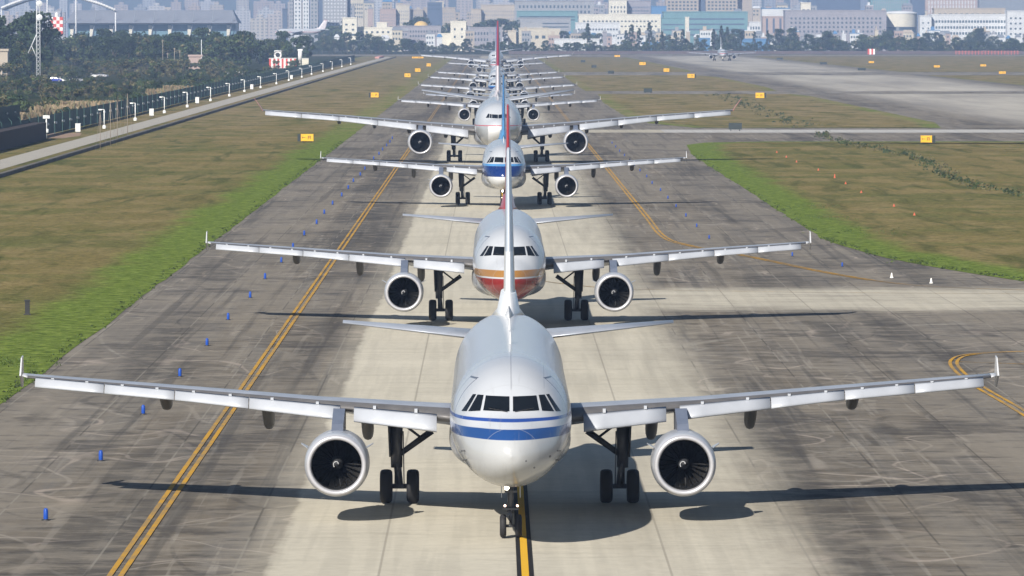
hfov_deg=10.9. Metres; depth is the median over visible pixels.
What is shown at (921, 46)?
broadleaf tree
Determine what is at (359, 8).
cream block
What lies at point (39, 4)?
lattice mast
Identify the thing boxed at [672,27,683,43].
building
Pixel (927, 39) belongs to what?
broadleaf tree
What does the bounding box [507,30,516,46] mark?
cream building
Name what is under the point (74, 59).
scrub bush
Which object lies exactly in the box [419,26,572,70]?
wide body airliner
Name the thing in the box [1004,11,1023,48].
white office
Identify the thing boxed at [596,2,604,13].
building
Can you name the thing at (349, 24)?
cream building
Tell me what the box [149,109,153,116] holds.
equipment cabinet
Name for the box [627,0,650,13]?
complex block
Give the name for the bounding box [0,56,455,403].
grass field
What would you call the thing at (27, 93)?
scrub bush
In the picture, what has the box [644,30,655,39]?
building
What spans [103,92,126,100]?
scrub bush
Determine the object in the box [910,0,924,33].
dark block
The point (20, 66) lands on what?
scrub bush
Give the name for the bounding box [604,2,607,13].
city block
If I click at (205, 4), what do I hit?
city block
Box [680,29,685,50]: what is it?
conifer tree
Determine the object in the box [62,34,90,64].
broadleaf tree
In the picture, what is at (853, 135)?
connecting taxiway
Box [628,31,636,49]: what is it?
building
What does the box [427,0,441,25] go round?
building
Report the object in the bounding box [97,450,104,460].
edge marker
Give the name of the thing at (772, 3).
city block
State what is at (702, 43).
broadleaf tree
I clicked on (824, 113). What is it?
grass field
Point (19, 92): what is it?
scrub bush
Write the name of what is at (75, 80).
scrub bush
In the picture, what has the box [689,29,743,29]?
window
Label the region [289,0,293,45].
tower block
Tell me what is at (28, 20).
broadleaf tree
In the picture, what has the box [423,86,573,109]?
regional jet
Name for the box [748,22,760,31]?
white house
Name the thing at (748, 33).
building
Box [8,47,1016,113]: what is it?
ground
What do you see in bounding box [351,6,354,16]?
building
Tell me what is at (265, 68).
scrub bush
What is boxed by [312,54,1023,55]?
distant apron
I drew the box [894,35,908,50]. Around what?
broadleaf tree
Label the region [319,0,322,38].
tower block
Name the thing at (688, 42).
broadleaf tree
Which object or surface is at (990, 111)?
runway
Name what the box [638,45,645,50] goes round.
broadleaf tree
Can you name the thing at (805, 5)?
white house
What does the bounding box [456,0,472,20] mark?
city block
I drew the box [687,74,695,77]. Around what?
guidance sign
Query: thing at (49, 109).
reed clump
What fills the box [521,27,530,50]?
building
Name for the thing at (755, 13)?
building
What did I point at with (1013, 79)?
grass field
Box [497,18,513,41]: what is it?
broadleaf tree
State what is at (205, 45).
broadleaf tree
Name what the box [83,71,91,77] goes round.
scrub bush
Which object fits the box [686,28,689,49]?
building
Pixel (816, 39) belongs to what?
broadleaf tree
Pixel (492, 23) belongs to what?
broadleaf tree
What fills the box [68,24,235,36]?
window
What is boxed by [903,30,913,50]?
building
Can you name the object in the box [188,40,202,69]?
pink kiosk
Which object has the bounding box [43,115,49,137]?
camera post
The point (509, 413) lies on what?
airliner
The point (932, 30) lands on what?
building
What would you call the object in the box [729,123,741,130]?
guidance sign
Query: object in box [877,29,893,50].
broadleaf tree
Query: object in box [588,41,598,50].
broadleaf tree
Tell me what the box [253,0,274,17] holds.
city block
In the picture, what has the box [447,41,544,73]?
airliner
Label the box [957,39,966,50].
broadleaf tree
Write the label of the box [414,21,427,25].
gold dome
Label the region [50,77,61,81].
parked car
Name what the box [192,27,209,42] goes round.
broadleaf tree
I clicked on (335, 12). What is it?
tower block
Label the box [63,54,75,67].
scrub bush
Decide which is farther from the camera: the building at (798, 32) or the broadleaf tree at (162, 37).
the building at (798, 32)
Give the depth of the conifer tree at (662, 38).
3539.55 m
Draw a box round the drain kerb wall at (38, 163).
[0,57,395,177]
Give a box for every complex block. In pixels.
[514,0,593,31]
[516,11,577,32]
[517,18,570,32]
[575,22,619,47]
[578,14,660,33]
[608,0,626,13]
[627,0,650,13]
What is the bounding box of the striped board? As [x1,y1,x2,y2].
[868,49,874,54]
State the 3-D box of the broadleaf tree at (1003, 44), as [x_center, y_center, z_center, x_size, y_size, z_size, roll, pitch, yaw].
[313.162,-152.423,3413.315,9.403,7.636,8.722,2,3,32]
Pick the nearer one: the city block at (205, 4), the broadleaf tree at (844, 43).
the broadleaf tree at (844, 43)
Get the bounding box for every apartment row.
[380,9,395,26]
[396,5,409,25]
[410,9,423,25]
[423,7,455,30]
[471,9,480,26]
[481,5,514,31]
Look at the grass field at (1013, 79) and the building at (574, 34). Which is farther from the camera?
the building at (574, 34)
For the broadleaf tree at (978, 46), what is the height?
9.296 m
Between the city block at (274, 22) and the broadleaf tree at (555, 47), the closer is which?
the broadleaf tree at (555, 47)
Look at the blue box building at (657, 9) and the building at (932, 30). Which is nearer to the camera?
the building at (932, 30)
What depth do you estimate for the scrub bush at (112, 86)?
1226.00 m
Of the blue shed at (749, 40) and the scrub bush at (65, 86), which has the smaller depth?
the scrub bush at (65, 86)
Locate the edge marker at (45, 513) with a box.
[41,508,49,520]
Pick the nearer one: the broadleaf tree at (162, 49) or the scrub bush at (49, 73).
the scrub bush at (49, 73)
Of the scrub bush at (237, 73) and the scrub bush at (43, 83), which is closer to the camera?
the scrub bush at (43, 83)
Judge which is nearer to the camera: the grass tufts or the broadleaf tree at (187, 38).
the grass tufts
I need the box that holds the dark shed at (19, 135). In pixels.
[0,104,45,150]
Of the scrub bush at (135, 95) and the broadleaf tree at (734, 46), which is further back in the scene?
the broadleaf tree at (734, 46)
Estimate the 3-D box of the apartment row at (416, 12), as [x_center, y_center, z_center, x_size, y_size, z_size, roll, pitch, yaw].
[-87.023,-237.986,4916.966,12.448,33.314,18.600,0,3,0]
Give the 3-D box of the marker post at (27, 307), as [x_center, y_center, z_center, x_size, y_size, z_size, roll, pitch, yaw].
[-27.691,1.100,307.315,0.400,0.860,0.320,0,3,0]
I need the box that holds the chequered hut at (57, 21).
[50,12,62,39]
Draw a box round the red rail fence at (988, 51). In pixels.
[956,50,1018,54]
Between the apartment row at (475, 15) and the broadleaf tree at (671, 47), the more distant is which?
the apartment row at (475, 15)
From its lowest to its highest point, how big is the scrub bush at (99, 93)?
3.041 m
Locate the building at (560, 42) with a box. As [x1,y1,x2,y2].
[554,39,599,50]
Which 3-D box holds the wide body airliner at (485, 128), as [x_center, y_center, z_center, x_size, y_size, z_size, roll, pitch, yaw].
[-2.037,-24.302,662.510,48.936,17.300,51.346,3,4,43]
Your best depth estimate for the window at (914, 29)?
4275.59 m
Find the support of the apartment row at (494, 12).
on the ground
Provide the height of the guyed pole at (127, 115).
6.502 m
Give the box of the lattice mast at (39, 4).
[28,0,41,80]
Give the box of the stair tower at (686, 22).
[684,17,688,37]
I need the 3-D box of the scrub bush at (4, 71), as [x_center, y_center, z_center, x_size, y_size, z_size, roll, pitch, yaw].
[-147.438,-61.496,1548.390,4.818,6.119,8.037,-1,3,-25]
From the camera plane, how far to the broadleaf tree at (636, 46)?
3430.27 m
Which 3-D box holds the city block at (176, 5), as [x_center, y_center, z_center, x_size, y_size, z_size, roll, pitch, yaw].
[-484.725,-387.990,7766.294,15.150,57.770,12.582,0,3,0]
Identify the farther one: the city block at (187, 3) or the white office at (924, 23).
the city block at (187, 3)
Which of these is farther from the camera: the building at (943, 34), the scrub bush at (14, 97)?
the building at (943, 34)
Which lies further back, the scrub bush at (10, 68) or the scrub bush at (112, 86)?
the scrub bush at (10, 68)
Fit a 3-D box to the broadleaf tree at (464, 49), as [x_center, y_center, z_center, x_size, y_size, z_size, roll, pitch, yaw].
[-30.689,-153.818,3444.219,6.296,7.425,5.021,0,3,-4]
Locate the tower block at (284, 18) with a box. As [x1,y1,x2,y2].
[282,8,287,39]
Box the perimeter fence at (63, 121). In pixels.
[0,55,354,134]
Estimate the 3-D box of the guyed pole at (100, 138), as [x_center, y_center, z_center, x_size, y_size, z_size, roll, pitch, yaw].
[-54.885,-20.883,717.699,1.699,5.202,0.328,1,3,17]
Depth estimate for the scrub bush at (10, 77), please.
1484.24 m
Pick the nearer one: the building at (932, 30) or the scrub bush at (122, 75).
the scrub bush at (122, 75)
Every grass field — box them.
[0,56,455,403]
[535,56,690,71]
[563,75,775,90]
[598,94,940,127]
[687,141,1023,280]
[754,56,1023,71]
[928,75,1023,84]
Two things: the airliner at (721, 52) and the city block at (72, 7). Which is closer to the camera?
the airliner at (721, 52)
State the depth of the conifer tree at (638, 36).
3568.93 m
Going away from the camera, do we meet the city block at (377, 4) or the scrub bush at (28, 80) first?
the scrub bush at (28, 80)
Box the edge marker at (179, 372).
[177,368,182,376]
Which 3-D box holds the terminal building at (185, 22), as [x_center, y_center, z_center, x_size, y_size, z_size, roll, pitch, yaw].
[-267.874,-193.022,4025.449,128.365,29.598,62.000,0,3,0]
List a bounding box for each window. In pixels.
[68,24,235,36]
[519,16,574,16]
[543,26,568,27]
[689,18,743,19]
[689,24,743,24]
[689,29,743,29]
[773,18,774,32]
[886,27,916,32]
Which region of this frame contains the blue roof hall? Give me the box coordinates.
[761,8,790,30]
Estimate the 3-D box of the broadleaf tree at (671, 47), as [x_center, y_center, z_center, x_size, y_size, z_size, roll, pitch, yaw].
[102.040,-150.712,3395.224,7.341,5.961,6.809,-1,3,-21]
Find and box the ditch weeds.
[706,93,1023,197]
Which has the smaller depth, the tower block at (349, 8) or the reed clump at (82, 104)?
the reed clump at (82, 104)
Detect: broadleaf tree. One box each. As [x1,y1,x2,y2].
[0,15,12,54]
[0,34,34,69]
[2,24,17,58]
[6,17,40,45]
[8,48,24,75]
[12,10,59,61]
[16,49,44,75]
[30,47,52,74]
[42,31,67,64]
[58,39,77,62]
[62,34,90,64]
[75,31,88,36]
[82,36,101,58]
[95,28,113,57]
[96,35,121,59]
[98,37,126,69]
[112,30,128,37]
[115,42,140,59]
[117,33,132,55]
[120,36,139,59]
[124,35,152,63]
[132,31,149,55]
[133,43,158,69]
[143,35,179,66]
[155,34,176,57]
[164,33,186,58]
[171,34,193,54]
[175,40,202,62]
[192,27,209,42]
[195,40,215,58]
[202,42,228,65]
[204,32,223,65]
[206,31,220,44]
[208,36,247,63]
[219,33,261,66]
[234,30,254,59]
[251,39,278,65]
[257,38,275,55]
[268,39,289,57]
[274,31,294,52]
[281,36,309,59]
[295,35,315,57]
[313,41,321,53]
[314,27,329,40]
[315,36,331,53]
[319,25,342,38]
[320,34,336,50]
[327,40,343,51]
[339,32,353,53]
[349,44,358,53]
[351,32,366,53]
[359,39,373,53]
[361,33,381,51]
[369,36,387,52]
[384,40,396,53]
[397,39,407,53]
[402,20,415,25]
[405,39,414,50]
[409,44,417,51]
[412,16,431,25]
[416,41,424,51]
[424,45,431,51]
[429,45,437,53]
[441,23,449,32]
[442,45,450,51]
[446,44,457,52]
[459,42,467,51]
[461,38,471,52]
[469,22,485,26]
[478,44,486,53]
[480,19,490,26]
[486,19,504,36]
[486,42,491,49]
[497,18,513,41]
[500,42,506,50]
[503,20,519,32]
[509,42,517,50]
[513,24,519,43]
[515,44,522,50]
[522,41,528,50]
[528,44,536,50]
[540,44,547,50]
[541,40,550,49]
[551,44,561,50]
[559,31,570,38]
[563,42,574,50]
[571,42,578,50]
[577,44,583,50]
[583,43,590,50]
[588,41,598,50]
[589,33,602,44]
[613,45,622,50]
[619,43,629,50]
[621,40,632,50]
[633,44,639,50]
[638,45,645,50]
[643,43,654,50]
[652,41,660,50]
[659,34,673,47]
[667,45,678,50]
[676,44,683,50]
[681,38,692,48]
[686,44,695,50]
[694,39,708,50]
[712,34,722,47]
[716,32,737,43]
[725,42,732,50]
[731,28,739,44]
[732,42,737,50]
[738,45,744,50]
[742,42,753,50]
[749,43,756,50]
[755,41,763,50]
[767,44,776,50]
[769,35,774,45]
[772,28,784,45]
[774,45,782,50]
[783,27,798,43]
[784,38,796,50]
[789,39,800,50]
[797,41,807,50]
[801,34,814,50]
[809,37,821,47]
[809,41,817,50]
[815,41,825,50]
[820,31,834,50]
[822,35,842,50]
[832,39,843,50]
[840,41,847,50]
[845,41,856,50]
[852,35,869,50]
[854,44,862,50]
[864,35,887,50]
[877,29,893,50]
[882,33,894,50]
[885,37,899,50]
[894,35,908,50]
[900,39,912,50]
[905,37,919,50]
[912,38,926,50]
[922,33,931,46]
[930,32,944,44]
[932,41,939,50]
[935,41,950,50]
[949,39,964,50]
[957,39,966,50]
[963,31,979,42]
[963,41,973,50]
[971,28,985,42]
[973,40,985,50]
[983,42,990,50]
[985,36,999,45]
[993,39,1002,50]
[999,42,1010,50]
[1005,37,1018,50]
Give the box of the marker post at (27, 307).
[24,300,30,314]
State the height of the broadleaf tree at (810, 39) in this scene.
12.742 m
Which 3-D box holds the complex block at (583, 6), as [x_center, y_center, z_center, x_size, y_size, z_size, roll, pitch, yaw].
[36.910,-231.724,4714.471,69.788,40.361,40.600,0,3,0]
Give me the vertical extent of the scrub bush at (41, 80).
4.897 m
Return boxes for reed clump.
[20,112,25,119]
[24,112,41,118]
[29,104,78,115]
[49,100,95,108]
[55,100,99,105]
[145,88,176,94]
[163,85,192,89]
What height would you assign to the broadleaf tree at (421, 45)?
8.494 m
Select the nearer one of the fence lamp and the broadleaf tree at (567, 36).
the fence lamp
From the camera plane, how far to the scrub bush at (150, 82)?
1333.15 m
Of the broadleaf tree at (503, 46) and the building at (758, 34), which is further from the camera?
the building at (758, 34)
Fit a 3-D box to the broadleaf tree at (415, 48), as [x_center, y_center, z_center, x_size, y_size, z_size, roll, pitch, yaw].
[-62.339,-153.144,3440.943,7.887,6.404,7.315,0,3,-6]
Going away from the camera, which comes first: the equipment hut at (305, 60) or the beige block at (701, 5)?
the equipment hut at (305, 60)
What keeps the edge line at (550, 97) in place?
on the taxiway at (922, 484)
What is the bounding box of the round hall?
[886,11,916,37]
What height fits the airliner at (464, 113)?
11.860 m
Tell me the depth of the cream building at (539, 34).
3825.93 m
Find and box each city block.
[0,0,5,14]
[2,11,14,34]
[9,0,29,15]
[21,6,35,31]
[37,3,51,24]
[40,7,61,38]
[57,9,65,38]
[59,0,67,37]
[70,1,81,15]
[92,0,98,9]
[98,1,105,9]
[114,2,128,9]
[134,4,146,9]
[142,0,155,9]
[148,3,165,9]
[171,0,181,9]
[184,0,198,9]
[188,3,200,9]
[199,0,213,9]
[210,1,223,9]
[235,7,250,32]
[236,0,248,9]
[250,15,266,39]
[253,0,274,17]
[258,6,273,17]
[267,10,287,39]
[271,1,285,13]
[287,2,302,40]
[374,0,393,26]
[395,0,410,8]
[411,0,429,8]
[439,0,448,6]
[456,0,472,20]
[478,0,489,8]
[493,0,508,4]
[498,0,513,4]
[594,0,602,3]
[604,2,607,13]
[656,0,664,5]
[752,0,760,11]
[764,0,775,7]
[790,0,797,7]
[794,2,799,9]
[861,0,866,9]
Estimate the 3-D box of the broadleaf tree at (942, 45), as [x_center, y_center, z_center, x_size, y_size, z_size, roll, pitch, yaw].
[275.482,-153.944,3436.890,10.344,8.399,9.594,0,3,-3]
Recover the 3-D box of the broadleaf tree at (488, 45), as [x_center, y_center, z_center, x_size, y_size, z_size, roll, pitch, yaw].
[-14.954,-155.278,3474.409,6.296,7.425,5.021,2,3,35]
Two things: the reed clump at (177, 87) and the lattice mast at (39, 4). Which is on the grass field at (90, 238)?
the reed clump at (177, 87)
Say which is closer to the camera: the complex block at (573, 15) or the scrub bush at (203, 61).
the scrub bush at (203, 61)
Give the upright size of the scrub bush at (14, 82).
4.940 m
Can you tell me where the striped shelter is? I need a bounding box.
[269,50,296,67]
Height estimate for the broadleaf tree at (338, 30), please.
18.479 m
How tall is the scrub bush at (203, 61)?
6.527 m
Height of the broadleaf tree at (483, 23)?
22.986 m
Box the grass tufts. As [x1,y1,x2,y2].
[0,141,1023,402]
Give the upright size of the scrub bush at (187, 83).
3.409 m
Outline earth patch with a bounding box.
[47,133,81,137]
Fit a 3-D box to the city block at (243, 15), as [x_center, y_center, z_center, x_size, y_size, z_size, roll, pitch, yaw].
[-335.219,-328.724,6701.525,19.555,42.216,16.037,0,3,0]
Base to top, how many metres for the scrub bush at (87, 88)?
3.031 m
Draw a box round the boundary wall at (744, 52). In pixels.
[509,51,1023,53]
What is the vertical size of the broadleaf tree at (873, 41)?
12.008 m
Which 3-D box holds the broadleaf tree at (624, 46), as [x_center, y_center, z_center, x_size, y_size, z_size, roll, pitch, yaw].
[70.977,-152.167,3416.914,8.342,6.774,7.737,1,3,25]
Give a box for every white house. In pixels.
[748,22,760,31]
[800,2,810,9]
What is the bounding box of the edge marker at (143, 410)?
[140,405,145,414]
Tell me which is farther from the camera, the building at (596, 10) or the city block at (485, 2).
the city block at (485, 2)
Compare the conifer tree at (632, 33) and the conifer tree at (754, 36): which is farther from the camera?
the conifer tree at (754, 36)
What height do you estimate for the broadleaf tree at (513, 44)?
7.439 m
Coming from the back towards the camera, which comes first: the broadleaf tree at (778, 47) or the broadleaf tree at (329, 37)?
the broadleaf tree at (778, 47)
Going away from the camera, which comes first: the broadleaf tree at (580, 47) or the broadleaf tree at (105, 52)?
the broadleaf tree at (105, 52)
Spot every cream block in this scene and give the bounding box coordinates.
[351,0,363,26]
[376,22,387,26]
[438,33,449,45]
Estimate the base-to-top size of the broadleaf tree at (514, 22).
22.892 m
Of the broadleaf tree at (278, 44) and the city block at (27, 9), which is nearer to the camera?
the broadleaf tree at (278, 44)
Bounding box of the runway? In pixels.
[629,56,1023,129]
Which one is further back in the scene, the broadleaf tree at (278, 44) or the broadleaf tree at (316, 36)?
the broadleaf tree at (316, 36)
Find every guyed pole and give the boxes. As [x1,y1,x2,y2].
[95,115,106,150]
[106,101,116,144]
[113,105,123,141]
[123,94,132,134]
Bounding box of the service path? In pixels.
[0,57,389,168]
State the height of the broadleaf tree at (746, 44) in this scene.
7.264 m
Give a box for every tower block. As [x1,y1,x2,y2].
[282,8,287,39]
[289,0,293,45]
[294,0,301,45]
[303,0,309,46]
[310,0,318,44]
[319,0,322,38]
[323,0,347,27]
[348,0,350,16]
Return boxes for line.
[107,148,408,575]
[118,150,409,575]
[427,65,466,121]
[500,192,533,575]
[501,190,528,575]
[516,56,570,121]
[516,57,568,121]
[546,281,1023,293]
[588,143,871,279]
[588,146,866,279]
[948,351,1023,415]
[955,351,1023,410]
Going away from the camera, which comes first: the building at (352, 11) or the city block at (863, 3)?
the building at (352, 11)
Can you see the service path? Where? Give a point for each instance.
(32, 155)
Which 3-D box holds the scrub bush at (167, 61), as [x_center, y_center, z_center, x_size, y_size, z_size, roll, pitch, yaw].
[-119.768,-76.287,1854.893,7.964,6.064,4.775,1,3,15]
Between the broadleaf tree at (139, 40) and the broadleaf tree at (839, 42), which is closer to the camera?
the broadleaf tree at (139, 40)
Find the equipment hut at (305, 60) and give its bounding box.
[302,58,308,64]
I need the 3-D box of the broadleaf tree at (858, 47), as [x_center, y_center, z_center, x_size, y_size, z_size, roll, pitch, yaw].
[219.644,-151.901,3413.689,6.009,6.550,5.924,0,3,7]
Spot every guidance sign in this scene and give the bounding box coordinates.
[298,134,312,142]
[369,92,378,97]
[644,88,651,92]
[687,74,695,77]
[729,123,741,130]
[756,93,765,98]
[921,135,934,143]
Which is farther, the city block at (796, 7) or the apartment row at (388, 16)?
the city block at (796, 7)
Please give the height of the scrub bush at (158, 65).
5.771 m
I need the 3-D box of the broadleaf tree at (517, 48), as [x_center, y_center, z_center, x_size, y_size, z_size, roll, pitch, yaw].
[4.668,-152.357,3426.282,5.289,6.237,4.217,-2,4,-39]
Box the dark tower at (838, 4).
[807,0,860,9]
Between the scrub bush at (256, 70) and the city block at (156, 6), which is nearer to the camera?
the scrub bush at (256, 70)
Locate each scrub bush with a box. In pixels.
[0,63,17,83]
[0,65,9,81]
[0,75,17,83]
[0,92,11,98]
[0,96,11,104]
[6,79,22,90]
[6,94,27,111]
[7,61,22,79]
[9,77,27,94]
[9,100,33,112]
[14,90,23,99]
[15,74,32,86]
[21,78,31,87]
[24,90,39,98]
[26,75,51,92]
[27,81,41,92]
[29,73,41,85]
[33,98,59,106]
[38,80,50,97]
[39,82,62,97]
[41,63,55,78]
[41,83,61,99]
[42,97,56,104]
[49,65,63,76]
[52,58,67,72]
[53,84,70,99]
[55,107,74,113]
[56,93,75,100]
[58,87,84,101]
[60,71,82,81]
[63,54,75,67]
[63,78,84,87]
[65,82,80,92]
[69,56,81,69]
[77,85,92,97]
[80,63,94,73]
[82,76,96,93]
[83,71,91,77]
[86,90,101,97]
[93,70,102,79]
[96,81,122,96]
[97,62,112,74]
[97,77,105,86]
[103,83,120,98]
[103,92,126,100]
[108,60,130,75]
[117,71,136,86]
[117,90,133,99]
[123,72,138,88]
[124,58,145,72]
[125,70,140,83]
[130,93,144,97]
[133,84,148,93]
[137,57,151,74]
[142,83,162,91]
[145,68,161,79]
[145,79,156,89]
[147,61,166,78]
[149,58,164,74]
[155,58,175,75]
[162,81,178,88]
[173,72,185,79]
[176,57,190,74]
[177,61,189,74]
[177,79,197,87]
[185,69,199,79]
[195,74,205,80]
[195,79,212,85]
[198,57,211,71]
[205,63,215,77]
[211,77,227,82]
[215,60,224,72]
[224,59,236,70]
[229,68,246,77]
[237,65,250,71]
[239,68,249,75]
[250,69,263,74]
[263,65,272,70]
[272,60,280,68]
[289,59,300,64]
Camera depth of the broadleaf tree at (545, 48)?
3395.54 m
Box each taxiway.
[0,56,1023,575]
[561,72,1023,74]
[609,91,1023,93]
[662,130,1023,140]
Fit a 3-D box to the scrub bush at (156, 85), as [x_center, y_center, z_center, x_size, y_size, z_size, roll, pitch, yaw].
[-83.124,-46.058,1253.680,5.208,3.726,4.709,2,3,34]
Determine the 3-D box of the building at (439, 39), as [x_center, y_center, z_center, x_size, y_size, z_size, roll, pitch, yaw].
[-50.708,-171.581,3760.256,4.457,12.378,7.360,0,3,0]
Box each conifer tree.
[583,23,592,48]
[628,24,635,48]
[636,28,641,49]
[645,22,653,48]
[659,31,665,49]
[672,31,677,50]
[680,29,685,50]
[709,29,716,49]
[716,25,725,48]
[723,27,731,48]
[737,31,743,48]
[751,31,756,48]
[765,30,769,44]
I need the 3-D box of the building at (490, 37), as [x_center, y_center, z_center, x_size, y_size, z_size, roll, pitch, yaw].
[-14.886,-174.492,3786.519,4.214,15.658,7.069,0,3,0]
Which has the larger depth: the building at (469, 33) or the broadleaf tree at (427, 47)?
the building at (469, 33)
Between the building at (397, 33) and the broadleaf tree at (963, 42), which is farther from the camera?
the building at (397, 33)
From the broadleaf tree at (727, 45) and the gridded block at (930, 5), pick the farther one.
the gridded block at (930, 5)
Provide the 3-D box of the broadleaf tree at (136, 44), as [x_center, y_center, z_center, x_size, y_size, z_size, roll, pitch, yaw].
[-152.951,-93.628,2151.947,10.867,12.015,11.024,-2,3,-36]
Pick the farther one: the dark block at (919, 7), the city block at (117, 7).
the city block at (117, 7)
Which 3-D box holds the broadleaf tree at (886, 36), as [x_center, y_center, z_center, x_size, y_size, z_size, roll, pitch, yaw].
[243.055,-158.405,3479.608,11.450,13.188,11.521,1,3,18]
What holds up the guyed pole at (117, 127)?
on the grass field at (90, 238)
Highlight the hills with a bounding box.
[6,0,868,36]
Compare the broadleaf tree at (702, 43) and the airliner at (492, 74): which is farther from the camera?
the broadleaf tree at (702, 43)
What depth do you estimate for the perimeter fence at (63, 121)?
1087.18 m
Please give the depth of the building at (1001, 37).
4053.01 m
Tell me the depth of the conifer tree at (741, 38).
3555.51 m
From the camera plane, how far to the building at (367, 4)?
5392.25 m
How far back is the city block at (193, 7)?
6584.53 m
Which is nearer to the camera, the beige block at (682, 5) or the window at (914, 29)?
the window at (914, 29)
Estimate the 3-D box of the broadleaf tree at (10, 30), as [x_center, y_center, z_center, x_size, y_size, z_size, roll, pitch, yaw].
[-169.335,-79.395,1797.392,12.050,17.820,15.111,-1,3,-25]
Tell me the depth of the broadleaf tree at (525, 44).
3479.33 m
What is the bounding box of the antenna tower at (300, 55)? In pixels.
[298,49,302,64]
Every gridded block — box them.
[869,0,907,11]
[925,0,977,14]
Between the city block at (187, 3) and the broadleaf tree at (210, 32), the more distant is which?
the city block at (187, 3)
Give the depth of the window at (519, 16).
4554.12 m
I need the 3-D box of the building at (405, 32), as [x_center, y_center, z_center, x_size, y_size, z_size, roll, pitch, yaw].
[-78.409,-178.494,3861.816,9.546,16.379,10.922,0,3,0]
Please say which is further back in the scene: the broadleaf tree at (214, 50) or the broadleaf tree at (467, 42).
the broadleaf tree at (467, 42)
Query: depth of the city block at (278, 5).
7610.56 m
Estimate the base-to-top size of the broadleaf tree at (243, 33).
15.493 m
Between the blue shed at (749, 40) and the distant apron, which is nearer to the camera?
the distant apron
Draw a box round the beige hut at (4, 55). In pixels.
[0,49,10,75]
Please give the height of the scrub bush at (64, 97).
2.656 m
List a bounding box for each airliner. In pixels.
[19,147,998,537]
[206,104,810,319]
[254,21,740,161]
[274,20,328,36]
[320,75,686,205]
[399,66,600,124]
[418,77,575,102]
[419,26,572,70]
[428,67,564,92]
[436,65,558,86]
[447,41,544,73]
[689,47,754,60]
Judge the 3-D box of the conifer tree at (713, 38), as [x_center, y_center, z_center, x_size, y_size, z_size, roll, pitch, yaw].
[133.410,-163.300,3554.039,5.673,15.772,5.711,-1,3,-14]
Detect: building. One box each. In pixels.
[65,10,240,36]
[342,17,357,48]
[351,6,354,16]
[357,27,392,50]
[364,1,373,26]
[367,6,372,26]
[382,0,391,8]
[382,35,389,50]
[392,27,402,50]
[393,26,441,50]
[402,28,408,50]
[426,30,434,50]
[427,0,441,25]
[436,34,441,50]
[450,21,466,50]
[455,10,459,20]
[465,27,474,51]
[466,27,502,48]
[467,9,470,26]
[488,29,493,48]
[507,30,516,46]
[518,22,560,48]
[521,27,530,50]
[548,31,559,49]
[554,39,599,50]
[570,29,580,38]
[594,4,599,13]
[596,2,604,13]
[603,29,606,50]
[607,33,611,46]
[616,31,623,49]
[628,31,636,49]
[637,32,645,50]
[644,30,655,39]
[650,6,666,17]
[655,28,663,49]
[661,18,684,46]
[662,11,747,44]
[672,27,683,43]
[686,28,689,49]
[700,26,711,45]
[744,27,754,37]
[752,6,759,21]
[755,31,762,37]
[761,16,782,36]
[776,3,787,7]
[783,10,886,48]
[795,28,799,50]
[800,33,811,49]
[811,5,816,9]
[841,30,845,40]
[849,29,859,50]
[865,2,873,9]
[874,26,878,35]
[893,27,903,49]
[901,3,912,11]
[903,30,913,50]
[927,27,939,48]
[935,32,945,40]
[940,31,950,47]
[981,27,989,50]
[996,34,1004,47]
[1015,34,1020,48]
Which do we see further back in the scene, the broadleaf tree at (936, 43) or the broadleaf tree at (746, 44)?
the broadleaf tree at (746, 44)
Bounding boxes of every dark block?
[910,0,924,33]
[977,0,1023,10]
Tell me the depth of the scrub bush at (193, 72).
1647.89 m
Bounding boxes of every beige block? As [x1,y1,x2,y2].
[665,0,698,10]
[699,0,704,10]
[705,0,737,10]
[738,0,751,21]
[932,8,1005,13]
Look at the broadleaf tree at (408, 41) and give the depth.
3424.66 m
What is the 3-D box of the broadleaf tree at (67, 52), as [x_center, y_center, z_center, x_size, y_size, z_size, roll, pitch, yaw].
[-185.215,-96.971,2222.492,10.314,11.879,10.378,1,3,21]
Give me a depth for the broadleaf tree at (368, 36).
3442.78 m
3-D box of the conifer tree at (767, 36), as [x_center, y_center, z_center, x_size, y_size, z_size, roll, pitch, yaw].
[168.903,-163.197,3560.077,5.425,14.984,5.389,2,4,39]
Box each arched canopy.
[1,0,47,26]
[75,0,117,33]
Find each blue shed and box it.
[698,38,710,50]
[741,38,769,50]
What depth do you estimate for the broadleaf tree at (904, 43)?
3425.40 m
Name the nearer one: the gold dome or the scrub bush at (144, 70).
the scrub bush at (144, 70)
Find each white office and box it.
[917,15,931,37]
[929,14,1004,46]
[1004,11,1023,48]
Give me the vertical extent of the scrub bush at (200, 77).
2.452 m
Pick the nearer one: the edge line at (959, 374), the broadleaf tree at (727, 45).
the edge line at (959, 374)
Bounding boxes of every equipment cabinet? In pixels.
[75,123,80,132]
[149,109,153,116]
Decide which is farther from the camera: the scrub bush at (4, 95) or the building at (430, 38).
the building at (430, 38)
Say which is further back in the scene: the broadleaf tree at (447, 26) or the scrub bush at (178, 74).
the broadleaf tree at (447, 26)
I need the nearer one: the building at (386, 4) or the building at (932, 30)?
the building at (932, 30)
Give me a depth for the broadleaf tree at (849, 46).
3408.55 m
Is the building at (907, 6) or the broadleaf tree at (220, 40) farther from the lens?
the building at (907, 6)
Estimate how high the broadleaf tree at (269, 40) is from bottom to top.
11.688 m
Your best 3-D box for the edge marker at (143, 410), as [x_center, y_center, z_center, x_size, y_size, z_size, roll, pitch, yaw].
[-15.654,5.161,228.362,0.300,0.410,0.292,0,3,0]
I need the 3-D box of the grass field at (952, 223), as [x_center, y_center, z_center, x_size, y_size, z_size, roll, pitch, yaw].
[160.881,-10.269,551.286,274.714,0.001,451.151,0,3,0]
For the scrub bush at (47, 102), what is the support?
on the ground

